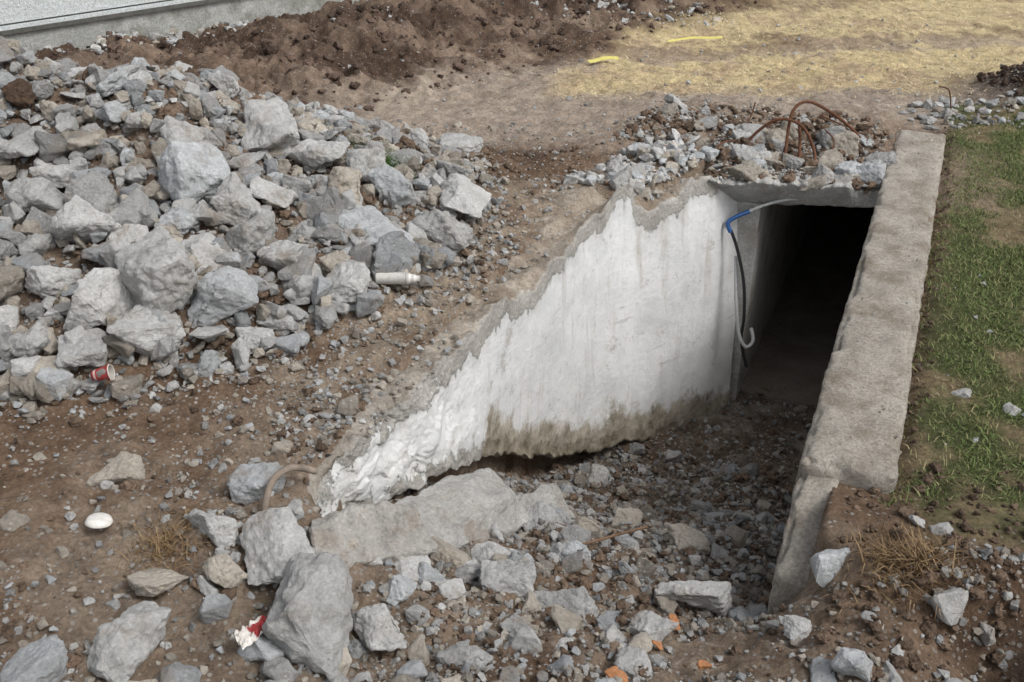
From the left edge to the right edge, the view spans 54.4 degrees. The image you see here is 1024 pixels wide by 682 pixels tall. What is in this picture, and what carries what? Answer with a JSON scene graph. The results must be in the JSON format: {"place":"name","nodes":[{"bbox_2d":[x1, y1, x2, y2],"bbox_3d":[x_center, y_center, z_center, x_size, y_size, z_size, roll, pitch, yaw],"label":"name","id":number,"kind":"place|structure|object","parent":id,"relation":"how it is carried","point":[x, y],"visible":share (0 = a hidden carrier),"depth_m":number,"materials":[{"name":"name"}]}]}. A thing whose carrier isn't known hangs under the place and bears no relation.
{"place":"outdoors","nodes":[
{"label":"outdoors","id":0,"kind":"place"},
{"bbox_2d":[0,0,1023,681],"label":"ground","id":1,"kind":"structure","parent":0,"point":[38,508],"depth_m":6.80,"materials":[{"name":"brown soil"}]},
{"bbox_2d":[0,364,11,393],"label":"concrete boulder","id":2,"kind":"object","parent":1,"relation":"on","point":[4,383],"visible":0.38,"depth_m":5.49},
{"bbox_2d":[10,318,50,357],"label":"concrete boulder","id":3,"kind":"object","parent":1,"relation":"on","point":[34,340],"visible":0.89,"depth_m":5.61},
{"bbox_2d":[0,635,67,681],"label":"concrete boulder","id":4,"kind":"object","parent":1,"relation":"on","point":[44,659],"visible":1,"depth_m":3.82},
{"bbox_2d":[54,328,107,367],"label":"concrete boulder","id":5,"kind":"object","parent":1,"relation":"on","point":[90,348],"visible":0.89,"depth_m":5.58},
{"bbox_2d":[84,513,112,528],"bbox_3d":[-1.901,0.825,4.580,0.118,0.052,0.125,0,29,0],"label":"plastic lid","id":6,"kind":"object","parent":1,"relation":"on","point":[98,520],"visible":1,"depth_m":4.55,"materials":[{"name":"white plastic"}]},
{"bbox_2d":[85,451,145,486],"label":"concrete boulder","id":7,"kind":"object","parent":1,"relation":"on","point":[121,466],"visible":0.95,"depth_m":4.92,"materials":[{"name":"beige concrete"}]},
{"bbox_2d":[106,223,148,246],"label":"concrete boulder","id":8,"kind":"object","parent":1,"relation":"on","point":[126,234],"visible":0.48,"depth_m":6.22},
{"bbox_2d":[86,601,171,681],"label":"concrete boulder","id":9,"kind":"object","parent":1,"relation":"on","point":[128,640],"visible":1,"depth_m":3.89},
{"bbox_2d":[106,304,182,357],"bbox_3d":[-2.112,-0.020,5.806,0.349,0.324,0.397,0,29,0],"label":"concrete boulder","id":10,"kind":"object","parent":1,"relation":"on","point":[142,329],"visible":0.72,"depth_m":5.70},
{"bbox_2d":[91,496,214,592],"bbox_3d":[-1.589,0.888,4.514,0.663,0.132,0.692,-24,37,-36],"label":"dry grass tuft","id":11,"kind":"object","parent":1,"relation":"on","point":[165,541],"visible":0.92,"depth_m":4.47,"materials":[{"name":"brown plant"}]},
{"bbox_2d":[127,567,188,596],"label":"concrete boulder","id":12,"kind":"object","parent":1,"relation":"on","point":[151,582],"visible":1,"depth_m":4.21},
{"bbox_2d":[2,0,367,53],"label":"plinth","id":13,"kind":"structure","parent":1,"relation":"on","point":[190,19],"depth_m":13.21,"materials":[{"name":"grey concrete"}]},
{"bbox_2d":[0,0,226,35],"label":"ledge","id":14,"kind":"object","parent":13,"relation":"on","point":[77,21],"depth_m":12.53,"materials":[{"name":"grey concrete"}]},
{"bbox_2d":[0,0,161,24],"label":"wall","id":15,"kind":"structure","parent":14,"relation":"on","point":[12,11],"depth_m":12.06,"materials":[{"name":"grey concrete"}]},
{"bbox_2d":[0,0,170,25],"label":"drip gap","id":16,"kind":"object","parent":14,"relation":"on","point":[82,13],"depth_m":12.39,"materials":[{"name":"grey concrete"}]},
{"bbox_2d":[0,0,200,30],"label":"ledge top","id":17,"kind":"object","parent":14,"relation":"attached to","point":[79,16],"depth_m":12.43,"materials":[{"name":"grey concrete"}]},
{"bbox_2d":[183,509,238,547],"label":"concrete boulder","id":18,"kind":"object","parent":1,"relation":"on","point":[221,531],"visible":0.99,"depth_m":4.47,"materials":[{"name":"grey concrete"}]},
{"bbox_2d":[198,593,232,623],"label":"concrete boulder","id":19,"kind":"object","parent":1,"relation":"on","point":[215,607],"visible":1,"depth_m":4.11,"materials":[{"name":"grey concrete"}]},
{"bbox_2d":[202,553,247,587],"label":"concrete boulder","id":20,"kind":"object","parent":1,"relation":"on","point":[224,570],"visible":1,"depth_m":4.25,"materials":[{"name":"beige concrete"}]},
{"bbox_2d":[0,36,509,423],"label":"rubble heap","id":21,"kind":"object","parent":1,"relation":"on","point":[320,202],"visible":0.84,"depth_m":6.70,"materials":[{"name":"stone"}]},
{"bbox_2d":[2,78,36,107],"bbox_3d":[-3.495,-1.784,7.106,0.214,0.178,0.338,0,29,0],"label":"earth lump","id":22,"kind":"object","parent":21,"relation":"on","point":[18,92],"visible":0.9,"depth_m":7.01,"materials":[{"name":"soil"}]},
{"bbox_2d":[18,233,55,255],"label":"concrete boulder","id":23,"kind":"object","parent":21,"relation":"on","point":[39,244],"visible":0.93,"depth_m":6.13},
{"bbox_2d":[29,164,72,187],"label":"concrete boulder","id":24,"kind":"object","parent":21,"relation":"on","point":[59,176],"visible":0.54,"depth_m":6.65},
{"bbox_2d":[24,265,81,298],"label":"concrete boulder","id":25,"kind":"object","parent":21,"relation":"on","point":[43,281],"visible":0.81,"depth_m":5.93,"materials":[{"name":"grey concrete"}]},
{"bbox_2d":[49,195,121,242],"bbox_3d":[-2.720,-0.764,6.301,0.396,0.341,0.348,-24,37,-36],"label":"concrete boulder","id":26,"kind":"object","parent":21,"relation":"on","point":[79,217],"visible":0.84,"depth_m":6.20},
{"bbox_2d":[65,129,107,150],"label":"concrete boulder","id":27,"kind":"object","parent":21,"relation":"on","point":[89,139],"visible":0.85,"depth_m":6.72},
{"bbox_2d":[63,267,134,331],"bbox_3d":[-2.458,-0.257,5.860,0.438,0.322,0.315,-23,36,-35],"label":"concrete boulder","id":28,"kind":"object","parent":21,"relation":"on","point":[99,295],"visible":0.88,"depth_m":5.79,"materials":[{"name":"grey concrete"}]},
{"bbox_2d":[90,364,114,380],"bbox_3d":[-2.276,0.175,5.532,0.120,0.097,0.088,0,29,0],"label":"paper cup","id":29,"kind":"object","parent":21,"relation":"on","point":[106,372],"visible":1,"depth_m":5.51,"materials":[{"name":"red paper"}]},
{"bbox_2d":[97,99,129,122],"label":"concrete boulder","id":30,"kind":"object","parent":21,"relation":"on","point":[111,111],"visible":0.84,"depth_m":6.99,"materials":[{"name":"grey concrete"}]},
{"bbox_2d":[114,226,197,312],"bbox_3d":[-2.119,-0.383,5.990,0.422,0.472,0.508,-21,35,-32],"label":"concrete boulder","id":31,"kind":"object","parent":21,"relation":"on","point":[155,267],"visible":0.9,"depth_m":5.83,"materials":[{"name":"grey concrete"}]},
{"bbox_2d":[154,202,198,234],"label":"concrete boulder","id":32,"kind":"object","parent":21,"relation":"on","point":[181,219],"visible":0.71,"depth_m":6.45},
{"bbox_2d":[160,115,203,145],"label":"concrete boulder","id":33,"kind":"object","parent":21,"relation":"on","point":[172,129],"visible":0.54,"depth_m":6.89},
{"bbox_2d":[158,141,230,201],"bbox_3d":[-2.152,-1.150,6.766,0.485,0.441,0.529,-18,34,-29],"label":"concrete boulder","id":34,"kind":"object","parent":21,"relation":"on","point":[198,171],"visible":0.84,"depth_m":6.58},
{"bbox_2d":[180,232,231,272],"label":"concrete boulder","id":35,"kind":"object","parent":21,"relation":"on","point":[202,249],"visible":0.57,"depth_m":6.25,"materials":[{"name":"grey concrete"}]},
{"bbox_2d":[187,265,258,328],"bbox_3d":[-1.767,-0.260,6.063,0.463,0.392,0.314,0,29,0],"label":"concrete boulder","id":36,"kind":"object","parent":21,"relation":"on","point":[218,294],"visible":0.96,"depth_m":5.98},
{"bbox_2d":[226,211,275,252],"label":"concrete boulder","id":37,"kind":"object","parent":21,"relation":"on","point":[253,234],"visible":0.76,"depth_m":6.35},
{"bbox_2d":[240,99,299,151],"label":"concrete boulder","id":38,"kind":"object","parent":21,"relation":"on","point":[271,124],"visible":0.97,"depth_m":7.37,"materials":[{"name":"grey concrete"}]},
{"bbox_2d":[256,312,295,331],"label":"concrete boulder","id":39,"kind":"object","parent":21,"relation":"on","point":[287,322],"visible":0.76,"depth_m":6.09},
{"bbox_2d":[257,240,308,271],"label":"concrete boulder","id":40,"kind":"object","parent":21,"relation":"on","point":[285,253],"visible":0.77,"depth_m":6.38,"materials":[{"name":"grey concrete"}]},
{"bbox_2d":[281,262,322,298],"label":"concrete boulder","id":41,"kind":"object","parent":21,"relation":"on","point":[302,286],"visible":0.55,"depth_m":6.25,"materials":[{"name":"grey concrete"}]},
{"bbox_2d":[287,138,349,166],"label":"concrete boulder","id":42,"kind":"object","parent":21,"relation":"on","point":[312,152],"visible":0.95,"depth_m":7.38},
{"bbox_2d":[319,250,350,276],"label":"concrete boulder","id":43,"kind":"object","parent":21,"relation":"on","point":[329,261],"visible":0.48,"depth_m":6.52,"materials":[{"name":"beige concrete"}]},
{"bbox_2d":[338,205,414,246],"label":"concrete boulder","id":44,"kind":"object","parent":21,"relation":"on","point":[375,222],"visible":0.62,"depth_m":6.90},
{"bbox_2d":[345,135,420,184],"bbox_3d":[-1.020,-1.423,7.752,0.620,0.365,0.662,-23,37,-35],"label":"weed plant","id":45,"kind":"object","parent":21,"relation":"on","point":[387,159],"visible":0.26,"depth_m":7.73,"materials":[{"name":"green plant"}]},
{"bbox_2d":[368,164,419,206],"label":"concrete boulder","id":46,"kind":"object","parent":21,"relation":"on","point":[389,183],"visible":0.96,"depth_m":7.30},
{"bbox_2d":[375,272,419,284],"bbox_3d":[-0.753,-0.414,6.562,0.297,0.084,0.089,0,29,0],"label":"foam can","id":47,"kind":"object","parent":21,"relation":"on","point":[406,278],"visible":1,"depth_m":6.53,"materials":[{"name":"white metal"}]},
{"bbox_2d":[406,209,475,250],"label":"concrete boulder","id":48,"kind":"object","parent":21,"relation":"on","point":[441,228],"visible":0.76,"depth_m":7.14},
{"bbox_2d":[439,173,490,218],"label":"concrete boulder","id":49,"kind":"object","parent":21,"relation":"on","point":[461,193],"visible":0.91,"depth_m":7.55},
{"bbox_2d":[227,462,285,505],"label":"concrete boulder","id":50,"kind":"object","parent":1,"relation":"on","point":[246,484],"visible":0.92,"depth_m":4.74,"materials":[{"name":"grey concrete"}]},
{"bbox_2d":[239,506,314,585],"bbox_3d":[-1.033,0.908,4.391,0.304,0.167,0.428,-10,31,-17],"label":"concrete boulder","id":51,"kind":"object","parent":1,"relation":"on","point":[273,541],"visible":0.83,"depth_m":4.38,"materials":[{"name":"grey concrete"}]},
{"bbox_2d":[261,464,317,510],"bbox_3d":[-1.079,0.692,4.747,0.076,0.191,0.369,19,34,31],"label":"bent pipe","id":52,"kind":"object","parent":1,"relation":"on","point":[277,475],"visible":0.89,"depth_m":4.70,"materials":[{"name":"plastic"}]},
{"bbox_2d":[262,552,353,681],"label":"concrete boulder","id":53,"kind":"object","parent":1,"relation":"on","point":[309,622],"visible":0.98,"depth_m":4.00,"materials":[{"name":"grey concrete"}]},
{"bbox_2d":[309,500,437,567],"bbox_3d":[-0.722,0.961,4.808,0.628,0.375,0.404,-16,33,-27],"label":"broken concrete slab","id":54,"kind":"object","parent":1,"relation":"on","point":[384,530],"depth_m":4.74,"materials":[{"name":"grey concrete"}]},
{"bbox_2d":[352,603,406,651],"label":"concrete boulder","id":55,"kind":"object","parent":1,"relation":"on","point":[376,627],"visible":0.97,"depth_m":4.22,"materials":[{"name":"grey concrete"}]},
{"bbox_2d":[386,573,416,606],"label":"concrete boulder","id":56,"kind":"object","parent":1,"relation":"on","point":[402,586],"visible":0.97,"depth_m":4.49,"materials":[{"name":"grey concrete"}]},
{"bbox_2d":[394,555,430,581],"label":"concrete boulder","id":57,"kind":"object","parent":1,"relation":"on","point":[408,566],"visible":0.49,"depth_m":4.71,"materials":[{"name":"grey concrete"}]},
{"bbox_2d":[435,578,465,599],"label":"concrete boulder","id":58,"kind":"object","parent":1,"relation":"on","point":[450,589],"visible":0.61,"depth_m":4.62,"materials":[{"name":"grey concrete"}]},
{"bbox_2d":[439,132,483,152],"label":"concrete boulder","id":59,"kind":"object","parent":1,"relation":"on","point":[464,142],"visible":0.83,"depth_m":9.07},
{"bbox_2d":[395,468,530,558],"bbox_3d":[-0.374,1.006,5.449,0.534,0.550,1.247,18,34,29],"label":"broken concrete slab","id":60,"kind":"object","parent":1,"relation":"on","point":[466,508],"depth_m":5.50,"materials":[{"name":"grey concrete"}]},
{"bbox_2d":[454,563,480,582],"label":"concrete boulder","id":61,"kind":"object","parent":1,"relation":"on","point":[471,572],"visible":0.64,"depth_m":4.87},
{"bbox_2d":[471,541,517,558],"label":"concrete boulder","id":62,"kind":"object","parent":1,"relation":"on","point":[496,548],"visible":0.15,"depth_m":5.18,"materials":[{"name":"grey concrete"}]},
{"bbox_2d":[479,559,536,598],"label":"concrete boulder","id":63,"kind":"object","parent":1,"relation":"on","point":[517,578],"visible":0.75,"depth_m":4.74,"materials":[{"name":"grey concrete"}]},
{"bbox_2d":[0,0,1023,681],"bbox_3d":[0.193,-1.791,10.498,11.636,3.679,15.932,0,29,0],"label":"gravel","id":64,"kind":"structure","parent":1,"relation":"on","point":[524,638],"depth_m":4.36,"materials":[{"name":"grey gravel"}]},
{"bbox_2d":[230,615,266,649],"bbox_3d":[-1.040,1.152,3.982,0.100,0.053,0.170,22,36,34],"label":"crumpled wrapper","id":65,"kind":"object","parent":64,"relation":"on","point":[243,638],"visible":0.88,"depth_m":3.97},
{"bbox_2d":[0,0,1023,681],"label":"soil clods","id":66,"kind":"object","parent":1,"relation":"on","point":[622,618],"visible":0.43,"depth_m":5.99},
{"bbox_2d":[500,613,537,633],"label":"concrete boulder","id":67,"kind":"object","parent":1,"relation":"on","point":[508,625],"visible":0.5,"depth_m":4.46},
{"bbox_2d":[523,501,563,530],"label":"concrete boulder","id":68,"kind":"object","parent":1,"relation":"on","point":[545,511],"visible":0.26,"depth_m":5.84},
{"bbox_2d":[515,484,575,517],"bbox_3d":[0.116,1.170,6.213,0.450,0.552,0.834,23,36,35],"label":"broken concrete slab","id":69,"kind":"object","parent":1,"relation":"on","point":[550,494],"depth_m":6.31,"materials":[{"name":"grey concrete"}]},
{"bbox_2d":[533,586,598,617],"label":"concrete boulder","id":70,"kind":"object","parent":1,"relation":"on","point":[579,601],"visible":0.56,"depth_m":4.66,"materials":[{"name":"grey concrete"}]},
{"bbox_2d":[348,392,812,671],"bbox_3d":[0.960,0.952,7.039,2.414,2.360,6.384,11,31,19],"label":"trench rubble","id":71,"kind":"object","parent":1,"relation":"on","point":[569,551],"visible":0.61,"depth_m":5.78,"materials":[{"name":"stone"}]},
{"bbox_2d":[582,525,647,544],"bbox_3d":[0.561,1.087,5.542,0.593,0.204,0.020,-23,37,-35],"label":"wooden stick","id":72,"kind":"object","parent":71,"relation":"on","point":[614,535],"visible":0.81,"depth_m":5.54,"materials":[{"name":"brown wood"}]},
{"bbox_2d":[654,580,731,615],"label":"concrete boulder","id":73,"kind":"object","parent":71,"relation":"on","point":[714,596],"visible":1,"depth_m":4.83,"materials":[{"name":"grey concrete"}]},
{"bbox_2d":[586,464,609,486],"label":"concrete boulder","id":74,"kind":"object","parent":1,"relation":"on","point":[596,473],"visible":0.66,"depth_m":8.42,"materials":[{"name":"grey concrete"}]},
{"bbox_2d":[588,56,618,62],"bbox_3d":[1.116,-3.451,12.179,0.424,0.040,0.069,-14,32,-23],"label":"yellow tape","id":75,"kind":"object","parent":1,"relation":"on","point":[602,58],"visible":1,"depth_m":12.18,"materials":[{"name":"yellow plastic"}]},
{"bbox_2d":[286,130,945,614],"bbox_3d":[4.286,-2.613,13.318,3.325,2.829,21.377,13,32,22],"label":"concrete underpass","id":76,"kind":"object","parent":1,"relation":"on","point":[608,322],"visible":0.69,"depth_m":7.99,"materials":[{"name":"grey concrete"}]},
{"bbox_2d":[725,199,798,367],"bbox_3d":[2.492,-0.518,9.104,1.172,1.579,0.300,-3,29,-5],"label":"water hose","id":77,"kind":"object","parent":76,"relation":"attached to","point":[743,345],"visible":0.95,"depth_m":9.04,"materials":[{"name":"grey plastic"}]},
{"bbox_2d":[715,86,951,159],"bbox_3d":[3.188,-2.024,9.386,3.111,0.632,0.986,-10,31,-17],"label":"rusty rebar","id":78,"kind":"object","parent":76,"relation":"in","point":[800,125],"visible":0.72,"depth_m":9.05,"materials":[{"name":"brown metal"}]},
{"bbox_2d":[604,666,627,681],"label":"brick fragment","id":79,"kind":"object","parent":1,"relation":"on","point":[611,671],"visible":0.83,"depth_m":4.07,"materials":[{"name":"orange brick"}]},
{"bbox_2d":[611,507,642,526],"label":"concrete boulder","id":80,"kind":"object","parent":1,"relation":"on","point":[633,516],"visible":0.71,"depth_m":6.26,"materials":[{"name":"grey concrete"}]},
{"bbox_2d":[232,88,1023,465],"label":"slab rubble","id":81,"kind":"object","parent":1,"relation":"on","point":[758,160],"visible":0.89,"depth_m":8.81,"materials":[{"name":"stone"}]},
{"bbox_2d":[614,646,652,681],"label":"concrete boulder","id":82,"kind":"object","parent":1,"relation":"on","point":[627,658],"visible":0.86,"depth_m":4.18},
{"bbox_2d":[628,610,678,645],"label":"concrete boulder","id":83,"kind":"object","parent":1,"relation":"on","point":[655,626],"visible":0.76,"depth_m":4.44,"materials":[{"name":"grey concrete"}]},
{"bbox_2d":[652,640,662,650],"bbox_3d":[0.642,1.334,4.371,0.038,0.028,0.064,-21,35,-33],"label":"brick fragment","id":84,"kind":"object","parent":1,"relation":"on","point":[658,644],"visible":1,"depth_m":4.36,"materials":[{"name":"orange brick"}]},
{"bbox_2d":[668,614,680,630],"bbox_3d":[0.742,1.286,4.555,0.061,0.035,0.094,0,29,0],"label":"brick fragment","id":85,"kind":"object","parent":1,"relation":"on","point":[673,617],"visible":0.52,"depth_m":4.55,"materials":[{"name":"orange brick"}]},
{"bbox_2d":[668,36,722,41],"bbox_3d":[2.467,-4.075,13.400,0.798,0.040,0.039,-8,30,-15],"label":"yellow tape","id":86,"kind":"object","parent":1,"relation":"on","point":[695,37],"visible":1,"depth_m":13.41,"materials":[{"name":"yellow plastic"}]},
{"bbox_2d":[696,660,712,669],"bbox_3d":[0.803,1.352,4.152,0.070,0.033,0.040,-10,31,-17],"label":"brick fragment","id":87,"kind":"object","parent":1,"relation":"on","point":[702,664],"visible":1,"depth_m":4.14,"materials":[{"name":"orange brick"}]},
{"bbox_2d":[555,0,1023,104],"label":"straw grass","id":88,"kind":"structure","parent":1,"relation":"on","point":[949,72],"depth_m":12.63,"materials":[{"name":"beige plant"}]},
{"bbox_2d":[783,615,811,641],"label":"concrete boulder","id":89,"kind":"object","parent":1,"relation":"on","point":[795,626],"visible":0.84,"depth_m":4.19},
{"bbox_2d":[810,548,849,586],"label":"concrete boulder","id":90,"kind":"object","parent":1,"relation":"on","point":[826,564],"visible":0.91,"depth_m":4.41,"materials":[{"name":"grey concrete"}]},
{"bbox_2d":[831,647,873,681],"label":"concrete boulder","id":91,"kind":"object","parent":1,"relation":"on","point":[852,662],"visible":1,"depth_m":3.83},
{"bbox_2d":[824,514,971,631],"bbox_3d":[1.644,1.010,4.344,0.653,0.272,0.715,0,29,0],"label":"dry grass tuft","id":92,"kind":"object","parent":1,"relation":"on","point":[884,554],"visible":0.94,"depth_m":4.34,"materials":[{"name":"plant"}]},
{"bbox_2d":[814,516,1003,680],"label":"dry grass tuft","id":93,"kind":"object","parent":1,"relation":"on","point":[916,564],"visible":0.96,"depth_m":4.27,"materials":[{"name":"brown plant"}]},
{"bbox_2d":[908,515,924,527],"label":"concrete boulder","id":94,"kind":"object","parent":1,"relation":"on","point":[913,519],"visible":0.94,"depth_m":4.60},
{"bbox_2d":[929,522,953,534],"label":"concrete boulder","id":95,"kind":"object","parent":1,"relation":"on","point":[943,528],"visible":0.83,"depth_m":4.57,"materials":[{"name":"grey concrete"}]},
{"bbox_2d":[951,388,971,397],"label":"concrete boulder","id":96,"kind":"object","parent":1,"relation":"on","point":[965,392],"visible":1,"depth_m":5.63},
{"bbox_2d":[1003,402,1021,415],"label":"concrete boulder","id":97,"kind":"object","parent":1,"relation":"on","point":[1009,406],"visible":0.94,"depth_m":5.47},
{"bbox_2d":[877,92,1023,507],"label":"grass","id":98,"kind":"structure","parent":0,"point":[992,251],"depth_m":6.64,"materials":[{"name":"green plant"}]}
]}

